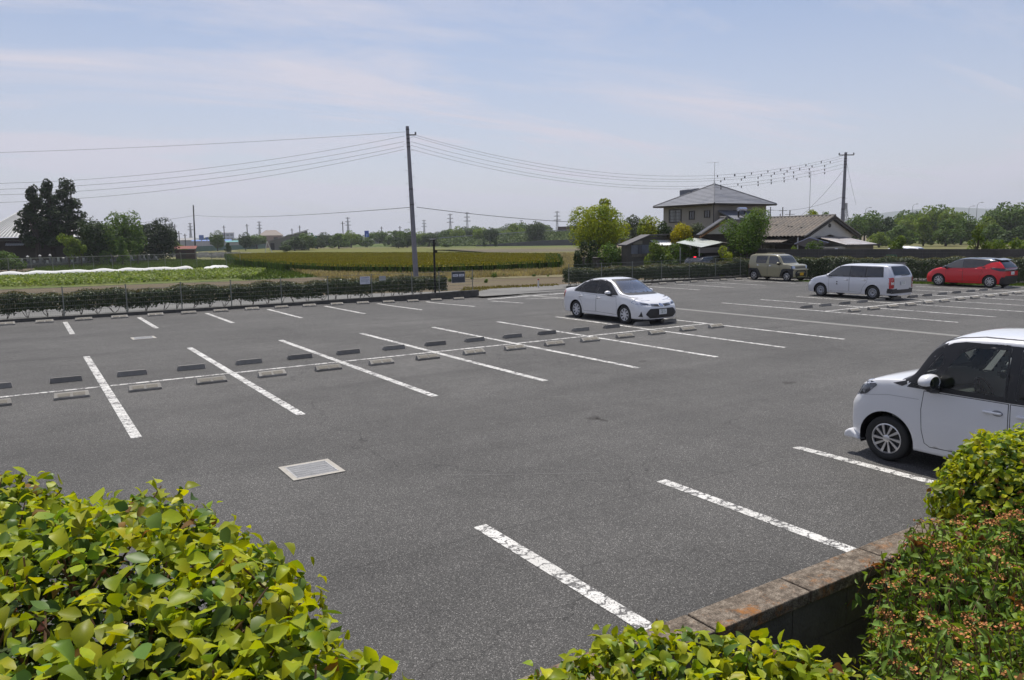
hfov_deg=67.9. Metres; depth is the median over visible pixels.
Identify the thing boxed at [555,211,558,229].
pylon
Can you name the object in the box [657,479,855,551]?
parking line
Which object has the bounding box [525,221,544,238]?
distant tree
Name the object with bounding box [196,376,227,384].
wheel stop
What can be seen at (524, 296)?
road marking
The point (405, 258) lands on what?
wheat ears
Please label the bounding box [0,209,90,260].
temple hall
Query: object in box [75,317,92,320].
wheel stop
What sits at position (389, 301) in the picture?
wheel stop
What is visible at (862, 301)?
wheel stop
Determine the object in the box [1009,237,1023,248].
sapling
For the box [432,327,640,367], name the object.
parking line
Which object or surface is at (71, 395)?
wheel stop
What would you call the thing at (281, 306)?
wheel stop
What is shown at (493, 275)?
field weeds
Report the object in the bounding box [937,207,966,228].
park tree
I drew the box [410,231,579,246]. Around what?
embankment scrub
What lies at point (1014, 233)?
park tree
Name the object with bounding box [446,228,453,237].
distant tree
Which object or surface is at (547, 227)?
distant tree
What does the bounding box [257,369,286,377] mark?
wheel stop
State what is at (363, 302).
wheel stop
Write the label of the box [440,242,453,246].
bush
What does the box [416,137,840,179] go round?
power line
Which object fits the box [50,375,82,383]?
wheel stop
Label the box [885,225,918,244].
park tree
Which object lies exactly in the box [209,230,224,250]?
tree
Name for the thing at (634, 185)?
power line
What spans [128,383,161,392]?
wheel stop
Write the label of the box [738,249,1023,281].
boundary wall
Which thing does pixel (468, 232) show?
distant tree
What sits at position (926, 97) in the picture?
sky
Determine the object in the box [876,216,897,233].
park tree
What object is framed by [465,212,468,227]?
pylon
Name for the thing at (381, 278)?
notice board
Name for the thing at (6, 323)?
wheel stop
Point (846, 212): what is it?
pylon
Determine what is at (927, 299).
parking line
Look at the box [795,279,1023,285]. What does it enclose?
grass
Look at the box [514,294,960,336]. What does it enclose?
drain strip
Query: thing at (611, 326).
wheel stop
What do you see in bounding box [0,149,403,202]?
power line
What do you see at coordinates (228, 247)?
tree
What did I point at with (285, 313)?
parking line
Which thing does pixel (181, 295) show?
fence
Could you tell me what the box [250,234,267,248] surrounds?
distant tree
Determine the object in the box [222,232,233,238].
pale block
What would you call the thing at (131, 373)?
wheel stop
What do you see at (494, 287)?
verge weeds
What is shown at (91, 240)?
broadleaf tree
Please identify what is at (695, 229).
tree
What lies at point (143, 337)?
drain grate
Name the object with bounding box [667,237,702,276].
shrub
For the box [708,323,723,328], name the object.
wheel stop
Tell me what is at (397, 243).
bush
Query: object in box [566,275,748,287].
kerb wall
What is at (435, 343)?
wheel stop
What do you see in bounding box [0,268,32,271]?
brown plot
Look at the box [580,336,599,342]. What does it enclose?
wheel stop
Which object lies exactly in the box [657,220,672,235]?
dark tree
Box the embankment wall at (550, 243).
[476,238,630,245]
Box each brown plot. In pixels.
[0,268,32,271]
[441,248,583,251]
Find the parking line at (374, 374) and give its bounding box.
[279,340,437,396]
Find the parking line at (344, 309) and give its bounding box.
[325,306,365,313]
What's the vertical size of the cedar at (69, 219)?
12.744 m
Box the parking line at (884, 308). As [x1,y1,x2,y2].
[761,299,993,316]
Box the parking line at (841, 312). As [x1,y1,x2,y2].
[728,303,951,321]
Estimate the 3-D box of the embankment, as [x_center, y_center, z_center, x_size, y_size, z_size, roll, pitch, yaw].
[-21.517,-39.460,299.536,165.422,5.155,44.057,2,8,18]
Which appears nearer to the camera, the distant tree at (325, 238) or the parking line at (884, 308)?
the parking line at (884, 308)
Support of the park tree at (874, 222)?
on the park field at (950, 246)
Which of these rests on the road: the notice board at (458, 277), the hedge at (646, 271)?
the hedge at (646, 271)
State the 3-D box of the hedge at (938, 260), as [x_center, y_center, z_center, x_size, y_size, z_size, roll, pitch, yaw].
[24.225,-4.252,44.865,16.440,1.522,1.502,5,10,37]
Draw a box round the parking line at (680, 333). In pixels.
[559,317,784,347]
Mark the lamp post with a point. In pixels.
(434, 252)
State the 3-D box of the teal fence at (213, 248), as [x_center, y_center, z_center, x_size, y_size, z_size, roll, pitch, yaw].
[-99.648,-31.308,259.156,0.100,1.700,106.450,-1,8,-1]
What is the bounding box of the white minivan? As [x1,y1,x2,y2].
[844,328,1023,467]
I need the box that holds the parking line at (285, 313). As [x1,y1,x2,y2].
[267,309,302,317]
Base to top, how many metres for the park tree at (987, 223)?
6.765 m
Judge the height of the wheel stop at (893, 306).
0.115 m
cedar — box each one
[12,184,61,260]
[38,178,70,259]
[53,177,87,258]
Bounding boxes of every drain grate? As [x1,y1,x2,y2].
[130,336,155,339]
[278,459,345,480]
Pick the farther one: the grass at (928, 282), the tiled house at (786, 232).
the tiled house at (786, 232)
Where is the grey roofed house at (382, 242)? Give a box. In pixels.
[370,233,392,243]
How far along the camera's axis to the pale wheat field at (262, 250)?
217.01 m
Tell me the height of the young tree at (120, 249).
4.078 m
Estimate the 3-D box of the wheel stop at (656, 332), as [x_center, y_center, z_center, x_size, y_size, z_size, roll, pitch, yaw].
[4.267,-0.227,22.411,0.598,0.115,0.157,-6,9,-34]
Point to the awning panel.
(804, 242)
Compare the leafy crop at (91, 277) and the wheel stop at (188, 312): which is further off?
the leafy crop at (91, 277)
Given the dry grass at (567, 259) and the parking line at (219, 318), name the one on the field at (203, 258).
the dry grass at (567, 259)
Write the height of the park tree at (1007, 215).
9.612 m
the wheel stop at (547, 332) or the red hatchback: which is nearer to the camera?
the wheel stop at (547, 332)
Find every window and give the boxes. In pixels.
[669,209,681,222]
[689,211,694,219]
[704,210,709,217]
[761,242,775,248]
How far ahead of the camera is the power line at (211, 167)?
54.72 m
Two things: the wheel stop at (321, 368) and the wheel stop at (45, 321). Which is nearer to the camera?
the wheel stop at (321, 368)
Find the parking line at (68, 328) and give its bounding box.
[63,322,74,333]
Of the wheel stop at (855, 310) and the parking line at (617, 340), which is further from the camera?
the wheel stop at (855, 310)
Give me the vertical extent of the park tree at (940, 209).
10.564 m
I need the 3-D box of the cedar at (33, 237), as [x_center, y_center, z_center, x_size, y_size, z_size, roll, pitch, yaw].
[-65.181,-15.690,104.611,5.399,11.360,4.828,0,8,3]
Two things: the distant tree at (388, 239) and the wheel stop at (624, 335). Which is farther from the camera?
the distant tree at (388, 239)
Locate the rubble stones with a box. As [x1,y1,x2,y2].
[167,252,237,257]
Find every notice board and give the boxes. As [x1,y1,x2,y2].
[360,276,369,283]
[379,276,385,280]
[451,271,464,282]
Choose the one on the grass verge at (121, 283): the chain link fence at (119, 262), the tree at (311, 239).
the chain link fence at (119, 262)
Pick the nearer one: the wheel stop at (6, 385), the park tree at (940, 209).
the wheel stop at (6, 385)
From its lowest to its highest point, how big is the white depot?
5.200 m
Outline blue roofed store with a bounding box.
[191,239,231,245]
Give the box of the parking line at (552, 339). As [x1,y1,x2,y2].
[521,336,584,342]
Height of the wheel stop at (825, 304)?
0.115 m
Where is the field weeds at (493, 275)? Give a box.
[446,272,548,282]
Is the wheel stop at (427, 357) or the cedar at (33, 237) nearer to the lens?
the wheel stop at (427, 357)
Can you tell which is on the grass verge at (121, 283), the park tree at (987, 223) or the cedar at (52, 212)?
the cedar at (52, 212)
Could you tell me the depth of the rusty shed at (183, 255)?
132.25 m
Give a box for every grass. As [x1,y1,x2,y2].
[22,259,318,280]
[287,267,562,278]
[544,252,574,254]
[559,252,582,269]
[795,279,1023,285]
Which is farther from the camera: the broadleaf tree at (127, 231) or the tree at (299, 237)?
the tree at (299, 237)
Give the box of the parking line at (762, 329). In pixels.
[664,318,841,338]
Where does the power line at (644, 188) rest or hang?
attached to the utility pole at (413, 238)
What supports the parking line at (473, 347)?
on the parking lot
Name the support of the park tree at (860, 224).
on the park field at (950, 246)
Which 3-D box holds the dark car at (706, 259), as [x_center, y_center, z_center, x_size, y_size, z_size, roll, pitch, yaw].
[14.047,-5.207,53.410,4.370,1.500,1.691,-6,9,-35]
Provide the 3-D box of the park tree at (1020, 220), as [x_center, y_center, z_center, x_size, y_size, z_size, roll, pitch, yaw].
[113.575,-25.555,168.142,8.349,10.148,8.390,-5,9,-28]
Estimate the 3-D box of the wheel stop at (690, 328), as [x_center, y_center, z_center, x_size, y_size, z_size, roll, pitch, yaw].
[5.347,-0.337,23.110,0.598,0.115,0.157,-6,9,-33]
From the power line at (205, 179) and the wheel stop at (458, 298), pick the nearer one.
the wheel stop at (458, 298)
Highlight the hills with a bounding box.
[849,207,1022,224]
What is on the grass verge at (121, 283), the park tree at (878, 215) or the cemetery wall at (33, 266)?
the cemetery wall at (33, 266)
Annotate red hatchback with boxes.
[927,257,1017,287]
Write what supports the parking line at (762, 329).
on the parking lot
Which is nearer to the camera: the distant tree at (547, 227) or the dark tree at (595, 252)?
the dark tree at (595, 252)
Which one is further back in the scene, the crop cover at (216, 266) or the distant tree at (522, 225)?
the distant tree at (522, 225)
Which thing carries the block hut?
on the ground at (586, 256)
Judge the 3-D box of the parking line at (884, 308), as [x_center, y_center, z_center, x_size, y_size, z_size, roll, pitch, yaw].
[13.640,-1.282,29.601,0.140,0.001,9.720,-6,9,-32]
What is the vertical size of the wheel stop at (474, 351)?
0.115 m
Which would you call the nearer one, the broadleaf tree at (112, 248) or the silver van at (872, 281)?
the silver van at (872, 281)
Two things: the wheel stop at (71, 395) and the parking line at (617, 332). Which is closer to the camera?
the wheel stop at (71, 395)
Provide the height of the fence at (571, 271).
1.260 m
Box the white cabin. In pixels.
[225,240,238,244]
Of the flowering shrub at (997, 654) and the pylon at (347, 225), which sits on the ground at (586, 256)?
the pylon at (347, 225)
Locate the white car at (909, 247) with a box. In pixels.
[888,246,923,248]
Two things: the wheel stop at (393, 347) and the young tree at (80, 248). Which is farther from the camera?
the young tree at (80, 248)
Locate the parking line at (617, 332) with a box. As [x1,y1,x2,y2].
[588,329,647,335]
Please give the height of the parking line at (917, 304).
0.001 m
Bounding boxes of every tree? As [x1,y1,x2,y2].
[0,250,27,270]
[56,233,77,266]
[72,239,86,265]
[73,216,119,263]
[99,226,129,264]
[104,210,147,261]
[116,236,129,263]
[131,241,143,263]
[136,217,179,260]
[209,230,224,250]
[224,242,231,251]
[238,232,251,250]
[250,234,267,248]
[279,236,309,250]
[286,232,316,249]
[300,233,316,249]
[313,237,326,248]
[315,232,332,244]
[328,233,349,248]
[342,230,359,247]
[355,234,364,242]
[358,238,374,246]
[372,230,387,243]
[383,230,398,245]
[397,229,411,247]
[403,234,424,245]
[421,232,437,246]
[437,230,448,238]
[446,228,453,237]
[449,226,465,237]
[457,227,473,236]
[468,226,482,231]
[472,227,486,237]
[482,227,498,243]
[500,223,509,232]
[507,223,524,233]
[517,222,526,231]
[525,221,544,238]
[538,222,551,231]
[567,204,631,251]
[572,241,592,268]
[588,240,599,256]
[599,198,610,255]
[624,214,645,238]
[636,215,662,236]
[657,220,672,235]
[687,222,704,248]
[719,206,771,259]
[747,207,769,253]
[805,209,818,214]
[845,213,870,244]
[854,212,880,240]
[864,210,885,238]
[866,232,891,247]
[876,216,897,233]
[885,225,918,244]
[893,209,921,242]
[894,214,916,232]
[913,205,940,230]
[914,215,934,245]
[927,219,966,245]
[928,204,953,230]
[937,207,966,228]
[948,214,979,244]
[972,224,1006,244]
[975,216,998,243]
[979,210,1012,231]
[981,201,1013,230]
[996,225,1023,244]
[998,204,1023,231]
[1009,202,1023,229]
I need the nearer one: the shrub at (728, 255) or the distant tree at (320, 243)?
the shrub at (728, 255)
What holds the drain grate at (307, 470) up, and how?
on the parking lot
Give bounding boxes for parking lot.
[0,275,1023,679]
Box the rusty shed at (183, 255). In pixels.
[175,246,196,259]
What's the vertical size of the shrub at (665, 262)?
1.817 m
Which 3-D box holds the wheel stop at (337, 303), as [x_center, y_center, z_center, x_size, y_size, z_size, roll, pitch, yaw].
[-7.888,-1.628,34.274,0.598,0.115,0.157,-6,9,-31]
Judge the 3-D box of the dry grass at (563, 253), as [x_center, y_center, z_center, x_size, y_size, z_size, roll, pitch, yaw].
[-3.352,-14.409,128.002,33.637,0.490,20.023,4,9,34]
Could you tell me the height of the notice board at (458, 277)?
0.570 m
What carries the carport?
on the ground at (586, 256)
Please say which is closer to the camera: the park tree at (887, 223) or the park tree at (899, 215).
the park tree at (887, 223)
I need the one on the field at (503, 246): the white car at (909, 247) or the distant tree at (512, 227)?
the distant tree at (512, 227)
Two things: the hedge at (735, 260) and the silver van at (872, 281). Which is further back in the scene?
the hedge at (735, 260)
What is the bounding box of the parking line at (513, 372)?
[359,333,546,380]
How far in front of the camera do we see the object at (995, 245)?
47.41 m
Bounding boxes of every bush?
[281,244,291,251]
[391,237,405,247]
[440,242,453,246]
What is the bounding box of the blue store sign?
[199,235,203,245]
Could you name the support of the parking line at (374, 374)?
on the parking lot
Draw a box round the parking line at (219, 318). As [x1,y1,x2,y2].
[205,313,234,322]
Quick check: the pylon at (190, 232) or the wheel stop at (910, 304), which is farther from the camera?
the pylon at (190, 232)
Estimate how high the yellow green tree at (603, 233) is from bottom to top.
5.793 m
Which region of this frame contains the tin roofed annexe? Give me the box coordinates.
[816,236,880,248]
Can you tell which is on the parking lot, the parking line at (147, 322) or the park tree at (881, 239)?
the parking line at (147, 322)
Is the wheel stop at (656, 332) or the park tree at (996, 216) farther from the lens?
the park tree at (996, 216)
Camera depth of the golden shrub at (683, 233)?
57.80 m
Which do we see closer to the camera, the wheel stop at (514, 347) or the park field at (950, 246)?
the wheel stop at (514, 347)
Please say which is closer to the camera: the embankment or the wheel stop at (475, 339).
the wheel stop at (475, 339)
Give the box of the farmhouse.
[260,230,282,247]
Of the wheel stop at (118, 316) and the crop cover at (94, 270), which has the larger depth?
the crop cover at (94, 270)
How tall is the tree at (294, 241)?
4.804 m
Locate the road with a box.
[0,275,728,318]
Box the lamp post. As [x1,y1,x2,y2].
[430,238,436,292]
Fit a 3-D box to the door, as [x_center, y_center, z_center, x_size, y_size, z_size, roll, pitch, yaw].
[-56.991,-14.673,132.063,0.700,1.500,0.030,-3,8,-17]
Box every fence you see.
[0,251,239,271]
[0,270,472,318]
[167,244,265,251]
[568,257,749,285]
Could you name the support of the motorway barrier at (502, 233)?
on the embankment
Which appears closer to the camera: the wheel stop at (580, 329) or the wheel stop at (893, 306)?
the wheel stop at (580, 329)
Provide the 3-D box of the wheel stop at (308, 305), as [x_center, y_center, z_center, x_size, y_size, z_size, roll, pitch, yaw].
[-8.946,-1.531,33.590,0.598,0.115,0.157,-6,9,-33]
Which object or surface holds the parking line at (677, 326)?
on the parking lot
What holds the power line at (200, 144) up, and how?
attached to the utility pole at (413, 238)
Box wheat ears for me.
[229,252,559,266]
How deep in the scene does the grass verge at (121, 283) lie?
58.12 m
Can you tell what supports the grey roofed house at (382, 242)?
on the ground at (586, 256)
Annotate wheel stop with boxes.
[0,321,15,325]
[0,382,12,388]
[0,398,11,406]
[35,319,53,323]
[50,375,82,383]
[53,390,89,400]
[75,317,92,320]
[111,315,127,318]
[117,369,146,376]
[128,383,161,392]
[147,312,163,316]
[177,363,204,370]
[181,311,196,313]
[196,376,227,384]
[213,309,228,311]
[235,358,261,364]
[245,307,259,310]
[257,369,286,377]
[274,305,288,308]
[287,353,312,359]
[302,304,315,306]
[314,364,341,371]
[330,302,343,305]
[336,348,359,354]
[356,301,369,303]
[368,358,393,365]
[382,300,394,302]
[382,344,404,350]
[407,299,418,301]
[415,353,439,360]
[424,340,445,345]
[453,297,464,299]
[462,348,485,355]
[464,337,484,341]
[502,333,521,338]
[504,344,525,350]
[537,330,556,334]
[544,340,564,346]
[571,327,588,331]
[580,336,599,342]
[603,324,619,328]
[615,333,634,338]
[633,321,649,325]
[648,329,665,334]
[661,318,676,322]
[679,326,696,331]
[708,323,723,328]
[800,305,812,308]
[819,303,831,306]
[839,301,850,304]
[848,308,860,311]
[856,299,867,302]
[867,306,879,309]
[886,304,898,307]
[905,302,916,305]
[923,301,933,303]
[939,299,949,302]
[955,297,965,300]
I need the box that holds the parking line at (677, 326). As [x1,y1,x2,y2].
[656,324,699,328]
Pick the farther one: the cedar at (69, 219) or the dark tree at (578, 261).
the cedar at (69, 219)
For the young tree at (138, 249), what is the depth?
102.47 m
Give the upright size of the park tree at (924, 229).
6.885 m
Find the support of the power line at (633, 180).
attached to the utility pole at (413, 238)
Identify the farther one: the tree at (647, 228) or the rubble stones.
the rubble stones
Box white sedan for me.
[564,277,675,323]
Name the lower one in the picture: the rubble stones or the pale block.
the rubble stones
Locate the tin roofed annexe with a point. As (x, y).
(859, 244)
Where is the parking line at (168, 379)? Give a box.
[109,373,228,385]
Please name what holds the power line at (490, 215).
attached to the utility pole at (413, 238)
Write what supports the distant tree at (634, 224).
on the ground at (586, 256)
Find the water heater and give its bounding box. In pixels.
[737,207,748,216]
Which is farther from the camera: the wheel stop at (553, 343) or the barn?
the barn
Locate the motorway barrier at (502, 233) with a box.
[441,230,562,237]
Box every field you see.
[127,247,580,259]
[239,248,477,252]
[386,264,532,271]
[430,245,578,247]
[851,243,1023,252]
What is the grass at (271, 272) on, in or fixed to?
on the grass verge at (121, 283)
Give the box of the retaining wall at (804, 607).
[520,503,1023,679]
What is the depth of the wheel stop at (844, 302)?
30.83 m
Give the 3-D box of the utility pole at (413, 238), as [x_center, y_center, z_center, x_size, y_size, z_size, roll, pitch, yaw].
[-7.177,-9.565,54.620,0.890,11.256,0.404,-4,8,-22]
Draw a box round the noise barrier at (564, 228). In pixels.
[558,226,629,231]
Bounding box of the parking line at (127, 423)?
[84,356,141,437]
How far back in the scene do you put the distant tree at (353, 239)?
291.25 m
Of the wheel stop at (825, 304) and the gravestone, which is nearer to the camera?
the wheel stop at (825, 304)
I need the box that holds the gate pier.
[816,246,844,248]
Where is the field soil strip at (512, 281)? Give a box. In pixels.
[0,277,579,305]
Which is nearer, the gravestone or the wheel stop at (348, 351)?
the wheel stop at (348, 351)
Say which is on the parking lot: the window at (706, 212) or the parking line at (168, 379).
the parking line at (168, 379)
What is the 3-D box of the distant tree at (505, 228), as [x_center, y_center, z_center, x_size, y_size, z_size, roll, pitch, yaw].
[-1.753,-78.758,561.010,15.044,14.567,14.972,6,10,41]
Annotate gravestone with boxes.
[37,255,43,264]
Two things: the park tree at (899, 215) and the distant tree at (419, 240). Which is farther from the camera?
the distant tree at (419, 240)
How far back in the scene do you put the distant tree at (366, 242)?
293.79 m
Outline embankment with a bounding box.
[318,234,628,247]
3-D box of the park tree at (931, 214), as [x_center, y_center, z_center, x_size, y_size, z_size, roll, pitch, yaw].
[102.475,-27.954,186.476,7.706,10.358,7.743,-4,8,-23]
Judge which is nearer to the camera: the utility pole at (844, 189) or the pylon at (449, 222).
the utility pole at (844, 189)
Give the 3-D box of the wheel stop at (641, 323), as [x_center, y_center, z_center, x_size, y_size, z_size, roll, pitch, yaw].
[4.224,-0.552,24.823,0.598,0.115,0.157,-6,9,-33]
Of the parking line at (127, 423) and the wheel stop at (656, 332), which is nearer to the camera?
the parking line at (127, 423)
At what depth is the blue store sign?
367.35 m
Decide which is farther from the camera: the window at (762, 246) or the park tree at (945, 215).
the park tree at (945, 215)
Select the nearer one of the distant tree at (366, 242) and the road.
the road
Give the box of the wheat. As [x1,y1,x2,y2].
[224,252,564,273]
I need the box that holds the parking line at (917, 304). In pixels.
[796,296,1023,311]
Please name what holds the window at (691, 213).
in the two storey house at (706, 206)
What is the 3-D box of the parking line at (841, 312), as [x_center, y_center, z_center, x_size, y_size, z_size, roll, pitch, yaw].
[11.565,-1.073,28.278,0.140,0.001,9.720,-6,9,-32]
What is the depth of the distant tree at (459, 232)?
317.92 m
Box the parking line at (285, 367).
[235,362,335,372]
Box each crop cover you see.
[0,266,192,274]
[204,265,227,268]
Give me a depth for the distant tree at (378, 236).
316.06 m
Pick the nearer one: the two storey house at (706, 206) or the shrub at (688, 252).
the shrub at (688, 252)
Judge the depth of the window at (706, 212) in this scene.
64.46 m
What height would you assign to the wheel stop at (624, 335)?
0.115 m
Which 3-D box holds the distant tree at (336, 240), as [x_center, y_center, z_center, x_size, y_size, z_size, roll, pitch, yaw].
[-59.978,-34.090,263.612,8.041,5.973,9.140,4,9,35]
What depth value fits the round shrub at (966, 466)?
4.07 m
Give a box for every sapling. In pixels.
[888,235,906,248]
[967,224,987,248]
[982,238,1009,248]
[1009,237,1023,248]
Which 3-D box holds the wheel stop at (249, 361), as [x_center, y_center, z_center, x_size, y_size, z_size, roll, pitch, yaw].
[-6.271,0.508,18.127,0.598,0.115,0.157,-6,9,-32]
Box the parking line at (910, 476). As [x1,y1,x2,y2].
[793,446,960,488]
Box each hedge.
[0,274,448,317]
[0,466,413,679]
[562,260,747,285]
[732,257,826,277]
[792,255,1023,282]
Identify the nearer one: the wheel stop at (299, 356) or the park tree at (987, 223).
the wheel stop at (299, 356)
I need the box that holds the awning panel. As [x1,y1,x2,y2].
[795,237,828,248]
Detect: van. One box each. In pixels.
[748,253,807,280]
[808,263,912,299]
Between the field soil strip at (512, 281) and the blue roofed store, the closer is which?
the field soil strip at (512, 281)
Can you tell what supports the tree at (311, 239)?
on the field at (203, 258)
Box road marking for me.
[493,293,563,298]
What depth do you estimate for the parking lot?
10.77 m
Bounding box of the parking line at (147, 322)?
[137,317,157,327]
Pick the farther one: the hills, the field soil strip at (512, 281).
the hills
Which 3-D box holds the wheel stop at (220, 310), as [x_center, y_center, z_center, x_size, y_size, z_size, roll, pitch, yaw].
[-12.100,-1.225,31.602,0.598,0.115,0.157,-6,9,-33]
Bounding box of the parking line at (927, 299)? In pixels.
[841,294,1023,305]
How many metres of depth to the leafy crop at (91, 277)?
62.94 m
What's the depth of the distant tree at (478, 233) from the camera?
281.95 m
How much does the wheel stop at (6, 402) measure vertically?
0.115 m
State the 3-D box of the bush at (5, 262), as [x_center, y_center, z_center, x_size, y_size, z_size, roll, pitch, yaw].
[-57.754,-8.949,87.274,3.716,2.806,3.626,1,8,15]
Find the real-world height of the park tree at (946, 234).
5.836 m
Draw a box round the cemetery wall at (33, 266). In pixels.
[5,256,136,269]
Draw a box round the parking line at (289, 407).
[188,347,304,414]
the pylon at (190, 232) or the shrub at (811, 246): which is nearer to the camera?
the shrub at (811, 246)
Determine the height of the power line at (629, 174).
2.512 m
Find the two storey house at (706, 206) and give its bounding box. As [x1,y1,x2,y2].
[653,183,776,258]
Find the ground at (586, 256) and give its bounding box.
[3,235,871,308]
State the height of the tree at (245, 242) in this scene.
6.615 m
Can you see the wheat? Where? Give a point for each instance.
(358, 268)
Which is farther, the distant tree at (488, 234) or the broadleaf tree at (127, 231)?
the distant tree at (488, 234)
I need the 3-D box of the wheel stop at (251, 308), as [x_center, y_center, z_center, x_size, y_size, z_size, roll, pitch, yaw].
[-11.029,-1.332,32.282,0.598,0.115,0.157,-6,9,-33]
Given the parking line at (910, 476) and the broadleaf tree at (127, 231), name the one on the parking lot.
the parking line at (910, 476)
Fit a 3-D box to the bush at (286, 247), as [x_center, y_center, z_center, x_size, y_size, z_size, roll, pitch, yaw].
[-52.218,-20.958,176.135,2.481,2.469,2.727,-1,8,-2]
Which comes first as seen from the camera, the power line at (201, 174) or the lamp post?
the lamp post
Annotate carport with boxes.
[676,238,740,277]
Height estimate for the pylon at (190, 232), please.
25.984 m
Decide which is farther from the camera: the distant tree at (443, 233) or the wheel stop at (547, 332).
the distant tree at (443, 233)
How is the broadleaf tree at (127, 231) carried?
on the grass verge at (121, 283)
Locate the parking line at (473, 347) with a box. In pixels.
[436,343,511,351]
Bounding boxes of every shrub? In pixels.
[518,618,892,679]
[598,241,622,267]
[643,239,672,264]
[652,254,679,277]
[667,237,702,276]
[670,223,692,257]
[717,245,732,276]
[805,240,823,248]
[844,462,1023,679]
[923,423,1023,671]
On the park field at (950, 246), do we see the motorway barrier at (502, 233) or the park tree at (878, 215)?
the park tree at (878, 215)
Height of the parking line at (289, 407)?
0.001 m
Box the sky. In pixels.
[0,0,1023,237]
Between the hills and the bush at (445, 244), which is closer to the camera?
the bush at (445, 244)
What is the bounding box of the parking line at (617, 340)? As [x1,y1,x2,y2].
[500,322,718,356]
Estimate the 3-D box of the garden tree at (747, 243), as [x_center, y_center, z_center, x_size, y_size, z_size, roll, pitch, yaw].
[16.819,-6.918,54.069,3.889,5.054,3.471,-6,9,-32]
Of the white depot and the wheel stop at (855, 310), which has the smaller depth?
the wheel stop at (855, 310)
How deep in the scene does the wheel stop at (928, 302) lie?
30.45 m
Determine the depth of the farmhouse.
337.24 m
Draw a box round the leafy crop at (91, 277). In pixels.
[0,267,265,286]
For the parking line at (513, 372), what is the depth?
18.26 m
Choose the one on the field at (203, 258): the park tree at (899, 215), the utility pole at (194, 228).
the utility pole at (194, 228)
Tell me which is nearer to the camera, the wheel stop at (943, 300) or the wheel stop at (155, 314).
the wheel stop at (155, 314)
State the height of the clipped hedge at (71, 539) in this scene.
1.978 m
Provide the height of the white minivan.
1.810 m
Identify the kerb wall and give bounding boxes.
[0,290,478,321]
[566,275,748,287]
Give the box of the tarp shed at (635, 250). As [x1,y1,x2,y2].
[618,234,684,274]
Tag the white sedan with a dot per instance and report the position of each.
(625, 300)
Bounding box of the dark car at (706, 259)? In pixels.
[684,255,732,277]
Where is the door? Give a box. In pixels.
[181,251,185,258]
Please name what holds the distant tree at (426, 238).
on the field at (203, 258)
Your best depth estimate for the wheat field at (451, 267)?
78.28 m
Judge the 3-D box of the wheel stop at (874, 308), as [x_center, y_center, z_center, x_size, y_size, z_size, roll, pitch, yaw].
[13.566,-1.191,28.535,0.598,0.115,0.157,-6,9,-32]
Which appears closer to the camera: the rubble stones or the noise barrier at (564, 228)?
the rubble stones
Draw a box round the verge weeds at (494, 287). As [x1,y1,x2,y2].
[460,283,558,290]
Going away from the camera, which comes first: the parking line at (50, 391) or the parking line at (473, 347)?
the parking line at (50, 391)
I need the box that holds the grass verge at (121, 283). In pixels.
[0,264,314,288]
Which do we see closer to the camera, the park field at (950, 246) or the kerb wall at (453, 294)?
the kerb wall at (453, 294)
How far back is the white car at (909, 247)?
54.02 m
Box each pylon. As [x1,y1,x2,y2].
[188,223,192,237]
[345,217,350,232]
[447,214,452,228]
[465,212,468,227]
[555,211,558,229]
[844,203,848,221]
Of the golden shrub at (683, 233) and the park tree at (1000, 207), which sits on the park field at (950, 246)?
the park tree at (1000, 207)
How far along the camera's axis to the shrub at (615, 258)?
57.10 m
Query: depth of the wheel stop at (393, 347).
20.06 m
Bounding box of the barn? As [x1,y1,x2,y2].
[269,229,308,249]
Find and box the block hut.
[582,257,620,268]
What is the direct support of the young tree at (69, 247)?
on the grass verge at (121, 283)
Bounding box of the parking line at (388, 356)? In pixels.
[344,352,431,361]
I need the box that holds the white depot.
[177,238,196,245]
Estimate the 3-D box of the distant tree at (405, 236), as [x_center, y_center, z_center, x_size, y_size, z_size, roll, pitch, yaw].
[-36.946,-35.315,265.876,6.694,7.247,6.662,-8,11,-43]
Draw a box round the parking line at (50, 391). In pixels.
[0,386,100,397]
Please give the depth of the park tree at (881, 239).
146.72 m
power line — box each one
[0,132,398,152]
[0,136,402,183]
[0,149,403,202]
[8,146,402,194]
[20,142,399,188]
[196,207,409,216]
[411,145,841,186]
[411,149,839,188]
[413,142,831,181]
[416,135,827,176]
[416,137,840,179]
[417,207,600,223]
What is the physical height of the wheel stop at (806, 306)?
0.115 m
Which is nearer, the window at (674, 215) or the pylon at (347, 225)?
the window at (674, 215)
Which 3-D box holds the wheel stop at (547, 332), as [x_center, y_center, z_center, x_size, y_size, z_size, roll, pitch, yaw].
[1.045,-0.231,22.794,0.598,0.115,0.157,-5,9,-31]
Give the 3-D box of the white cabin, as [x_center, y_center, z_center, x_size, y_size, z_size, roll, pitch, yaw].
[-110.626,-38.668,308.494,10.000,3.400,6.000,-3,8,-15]
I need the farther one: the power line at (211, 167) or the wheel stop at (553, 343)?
the power line at (211, 167)
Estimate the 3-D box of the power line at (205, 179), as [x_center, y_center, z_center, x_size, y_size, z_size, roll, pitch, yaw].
[-30.545,-12.082,55.011,45.822,2.940,0.019,-1,8,2]
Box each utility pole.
[193,205,195,249]
[405,126,418,275]
[839,152,853,220]
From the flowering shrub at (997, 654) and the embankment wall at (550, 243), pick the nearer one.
the flowering shrub at (997, 654)
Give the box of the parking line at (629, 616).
[474,524,651,629]
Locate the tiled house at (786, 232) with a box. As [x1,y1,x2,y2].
[693,214,860,275]

